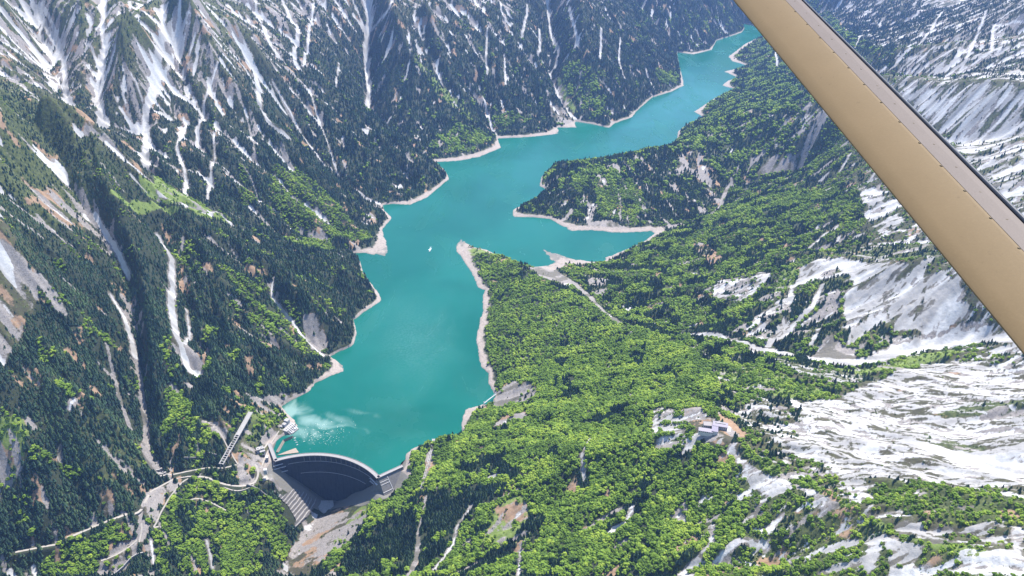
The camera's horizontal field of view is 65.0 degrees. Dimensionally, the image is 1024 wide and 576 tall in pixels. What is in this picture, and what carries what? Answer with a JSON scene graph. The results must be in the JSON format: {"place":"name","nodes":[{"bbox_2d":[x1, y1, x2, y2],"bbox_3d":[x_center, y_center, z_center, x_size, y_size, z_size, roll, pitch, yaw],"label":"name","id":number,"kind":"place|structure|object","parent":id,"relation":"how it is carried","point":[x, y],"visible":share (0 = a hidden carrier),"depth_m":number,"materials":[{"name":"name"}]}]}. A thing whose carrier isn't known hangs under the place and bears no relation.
{"place":"outdoors","nodes":[
{"label":"outdoors","id":0,"kind":"place"},
{"bbox_2d":[15,544,54,552],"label":"road","id":1,"kind":"structure","parent":0,"point":[34,548],"depth_m":2168.88,"materials":[{"name":"grey asphalt"}]},
{"bbox_2d":[67,495,148,536],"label":"road","id":2,"kind":"structure","parent":0,"point":[136,513],"depth_m":2254.09,"materials":[{"name":"grey asphalt"}]},
{"bbox_2d":[101,540,136,560],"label":"road","id":3,"kind":"structure","parent":0,"point":[119,552],"depth_m":2214.75,"materials":[{"name":"grey asphalt"}]},
{"bbox_2d":[138,523,142,542],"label":"road","id":4,"kind":"structure","parent":0,"point":[140,533],"depth_m":2250.31,"materials":[{"name":"grey asphalt"}]},
{"bbox_2d":[153,478,187,527],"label":"road","id":5,"kind":"structure","parent":0,"point":[165,505],"depth_m":2313.58,"materials":[{"name":"grey asphalt"}]},
{"bbox_2d":[162,464,236,474],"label":"road","id":6,"kind":"structure","parent":0,"point":[196,469],"depth_m":2406.81,"materials":[{"name":"grey asphalt"}]},
{"bbox_2d":[150,475,254,491],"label":"road","id":7,"kind":"structure","parent":0,"point":[202,477],"depth_m":2378.39,"materials":[{"name":"grey asphalt"}]},
{"bbox_2d":[190,498,225,510],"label":"road","id":8,"kind":"structure","parent":0,"point":[211,502],"depth_m":2346.24,"materials":[{"name":"grey asphalt"}]},
{"bbox_2d":[205,421,238,464],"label":"road","id":9,"kind":"structure","parent":0,"point":[225,443],"depth_m":2451.68,"materials":[{"name":"grey asphalt"}]},
{"bbox_2d":[224,484,253,491],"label":"road","id":10,"kind":"structure","parent":0,"point":[238,490],"depth_m":2368.38,"materials":[{"name":"grey asphalt"}]},
{"bbox_2d":[254,443,268,482],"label":"road","id":11,"kind":"structure","parent":0,"point":[256,479],"depth_m":2428.81,"materials":[{"name":"grey asphalt"}]},
{"bbox_2d":[260,428,280,468],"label":"road","id":12,"kind":"structure","parent":0,"point":[268,449],"depth_m":2511.75,"materials":[{"name":"grey asphalt"}]},
{"bbox_2d":[0,0,1023,575],"bbox_3d":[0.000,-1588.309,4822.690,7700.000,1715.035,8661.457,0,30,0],"label":"terrain","id":13,"kind":"structure","parent":0,"point":[860,446],"depth_m":2752.01,"materials":[{"name":"green plant"}]},
{"bbox_2d":[22,558,27,565],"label":"conifer tree","id":14,"kind":"object","parent":13,"relation":"on","point":[24,562],"visible":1,"depth_m":2153.49,"materials":[{"name":"green plant"}]},
{"bbox_2d":[40,449,47,455],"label":"broadleaf tree","id":15,"kind":"object","parent":13,"relation":"on","point":[43,451],"visible":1,"depth_m":2211.12,"materials":[{"name":"green plant"}]},
{"bbox_2d":[67,535,74,540],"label":"broadleaf tree","id":16,"kind":"object","parent":13,"relation":"on","point":[71,537],"visible":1,"depth_m":2184.79,"materials":[{"name":"green plant"}]},
{"bbox_2d":[84,545,90,551],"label":"broadleaf tree","id":17,"kind":"object","parent":13,"relation":"on","point":[86,548],"visible":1,"depth_m":2190.29,"materials":[{"name":"green plant"}]},
{"bbox_2d":[124,552,142,566],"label":"retaining wall","id":18,"kind":"structure","parent":13,"relation":"on","point":[128,561],"depth_m":2211.73,"materials":[{"name":"concrete"}]},
{"bbox_2d":[153,539,159,544],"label":"broadleaf tree","id":19,"kind":"object","parent":13,"relation":"on","point":[155,541],"visible":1,"depth_m":2243.41,"materials":[{"name":"green plant"}]},
{"bbox_2d":[184,452,216,459],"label":"retaining wall","id":20,"kind":"structure","parent":13,"relation":"on","point":[191,458],"depth_m":2426.22,"materials":[{"name":"concrete"}]},
{"bbox_2d":[219,411,252,469],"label":"concrete trestle","id":21,"kind":"object","parent":13,"relation":"on","point":[243,424],"visible":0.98,"depth_m":2471.31,"materials":[{"name":"grey concrete"}]},
{"bbox_2d":[246,484,266,494],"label":"retaining wall","id":22,"kind":"structure","parent":13,"relation":"on","point":[261,491],"depth_m":2387.16,"materials":[{"name":"concrete"}]},
{"bbox_2d":[256,445,265,454],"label":"dam visitor building","id":23,"kind":"structure","parent":13,"relation":"on","point":[259,449],"depth_m":2477.99,"materials":[{"name":"concrete"}]},
{"bbox_2d":[276,436,293,453],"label":"quay wall","id":24,"kind":"structure","parent":13,"relation":"on","point":[282,443],"depth_m":2540.37,"materials":[{"name":"beige concrete"}]},
{"bbox_2d":[277,448,298,455],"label":"spoil ramp","id":25,"kind":"structure","parent":13,"relation":"on","point":[293,451],"depth_m":2507.36,"materials":[{"name":"beige concrete"}]},
{"bbox_2d":[274,488,315,528],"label":"terraced facing","id":26,"kind":"object","parent":13,"relation":"on","point":[302,506],"visible":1,"depth_m":2475.14,"materials":[{"name":"concrete"}]},
{"bbox_2d":[268,443,403,512],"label":"arch dam","id":27,"kind":"structure","parent":13,"relation":"on","point":[329,478],"depth_m":2494.77,"materials":[{"name":"concrete"}]},
{"bbox_2d":[421,445,432,486],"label":"inclined track","id":28,"kind":"structure","parent":13,"relation":"on","point":[426,465],"depth_m":2417.56,"materials":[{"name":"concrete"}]},
{"bbox_2d":[0,0,1023,575],"bbox_3d":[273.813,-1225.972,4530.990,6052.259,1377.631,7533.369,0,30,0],"label":"conifer forest","id":29,"kind":"object","parent":13,"relation":"on","point":[198,394],"visible":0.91,"depth_m":3129.22,"materials":[{"name":"green plant"}]},
{"bbox_2d":[0,0,1023,575],"bbox_3d":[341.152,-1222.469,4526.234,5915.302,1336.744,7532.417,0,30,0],"label":"broadleaf forest","id":30,"kind":"object","parent":13,"relation":"on","point":[604,396],"visible":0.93,"depth_m":2415.09,"materials":[{"name":"green plant"}]},
{"bbox_2d":[1,18,1023,575],"bbox_3d":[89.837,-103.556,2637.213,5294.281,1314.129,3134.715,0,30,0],"label":"shrubbery","id":31,"kind":"object","parent":13,"relation":"on","point":[683,410],"visible":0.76,"depth_m":2170.77,"materials":[{"name":"green plant"}]},
{"bbox_2d":[597,553,603,558],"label":"broadleaf tree","id":32,"kind":"object","parent":13,"relation":"on","point":[601,555],"visible":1,"depth_m":1915.14,"materials":[{"name":"green plant"}]},
{"bbox_2d":[615,513,621,519],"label":"broadleaf tree","id":33,"kind":"object","parent":13,"relation":"on","point":[618,516],"visible":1,"depth_m":1981.47,"materials":[{"name":"green plant"}]},
{"bbox_2d":[637,533,642,539],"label":"broadleaf tree","id":34,"kind":"object","parent":13,"relation":"on","point":[640,535],"visible":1,"depth_m":1915.55,"materials":[{"name":"green plant"}]},
{"bbox_2d":[650,551,656,559],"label":"broadleaf tree","id":35,"kind":"object","parent":13,"relation":"on","point":[653,554],"visible":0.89,"depth_m":1852.88,"materials":[{"name":"green plant"}]},
{"bbox_2d":[660,555,665,561],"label":"broadleaf tree","id":36,"kind":"object","parent":13,"relation":"on","point":[662,558],"visible":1,"depth_m":1811.54,"materials":[{"name":"green plant"}]},
{"bbox_2d":[668,508,674,514],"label":"broadleaf tree","id":37,"kind":"object","parent":13,"relation":"on","point":[671,511],"visible":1,"depth_m":1935.28,"materials":[{"name":"green plant"}]},
{"bbox_2d":[684,550,689,558],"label":"conifer tree","id":38,"kind":"object","parent":13,"relation":"on","point":[686,554],"visible":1,"depth_m":1772.74,"materials":[{"name":"green plant"}]},
{"bbox_2d":[695,544,701,551],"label":"broadleaf tree","id":39,"kind":"object","parent":13,"relation":"on","point":[698,547],"visible":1,"depth_m":1767.71,"materials":[{"name":"green plant"}]},
{"bbox_2d":[703,421,711,427],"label":"machine house","id":40,"kind":"structure","parent":13,"relation":"on","point":[707,424],"depth_m":2043.08,"materials":[{"name":"concrete"}]},
{"bbox_2d":[698,421,727,436],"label":"mountain station","id":41,"kind":"object","parent":13,"relation":"on","point":[716,426],"visible":1,"depth_m":2025.61,"materials":[{"name":"grey metal"}]},
{"bbox_2d":[717,543,725,549],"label":"broadleaf tree","id":42,"kind":"object","parent":13,"relation":"on","point":[721,546],"visible":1,"depth_m":1727.56,"materials":[{"name":"green plant"}]},
{"bbox_2d":[766,514,772,519],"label":"broadleaf tree","id":43,"kind":"object","parent":13,"relation":"on","point":[769,516],"visible":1,"depth_m":1727.92,"materials":[{"name":"green plant"}]},
{"bbox_2d":[807,514,813,520],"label":"broadleaf tree","id":44,"kind":"object","parent":13,"relation":"on","point":[810,517],"visible":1,"depth_m":1663.58,"materials":[{"name":"green plant"}]},
{"bbox_2d":[827,479,834,484],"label":"broadleaf tree","id":45,"kind":"object","parent":13,"relation":"on","point":[831,481],"visible":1,"depth_m":1706.98,"materials":[{"name":"green plant"}]},
{"bbox_2d":[886,523,893,528],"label":"broadleaf tree","id":46,"kind":"object","parent":13,"relation":"on","point":[890,526],"visible":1,"depth_m":1503.34,"materials":[{"name":"green plant"}]},
{"bbox_2d":[887,549,893,554],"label":"broadleaf tree","id":47,"kind":"object","parent":13,"relation":"on","point":[889,551],"visible":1,"depth_m":1447.40,"materials":[{"name":"green plant"}]},
{"bbox_2d":[971,535,977,541],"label":"broadleaf tree","id":48,"kind":"object","parent":13,"relation":"on","point":[974,538],"visible":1,"depth_m":1360.16,"materials":[{"name":"green plant"}]},
{"bbox_2d":[271,24,761,474],"bbox_3d":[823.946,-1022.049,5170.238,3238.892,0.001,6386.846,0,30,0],"label":"lake","id":49,"kind":"structure","parent":0,"point":[413,374],"depth_m":3517.55,"materials":[{"name":"liquid"}]},
{"bbox_2d":[280,418,297,434],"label":"intake works","id":50,"kind":"structure","parent":49,"relation":"in","point":[288,425],"depth_m":2596.74,"materials":[{"name":"concrete"}]},
{"bbox_2d":[733,0,1023,353],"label":"wing strut","id":51,"kind":"object","parent":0,"point":[965,214],"visible":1,"depth_m":1.95,"materials":[{"name":"beige paint"}]}
]}

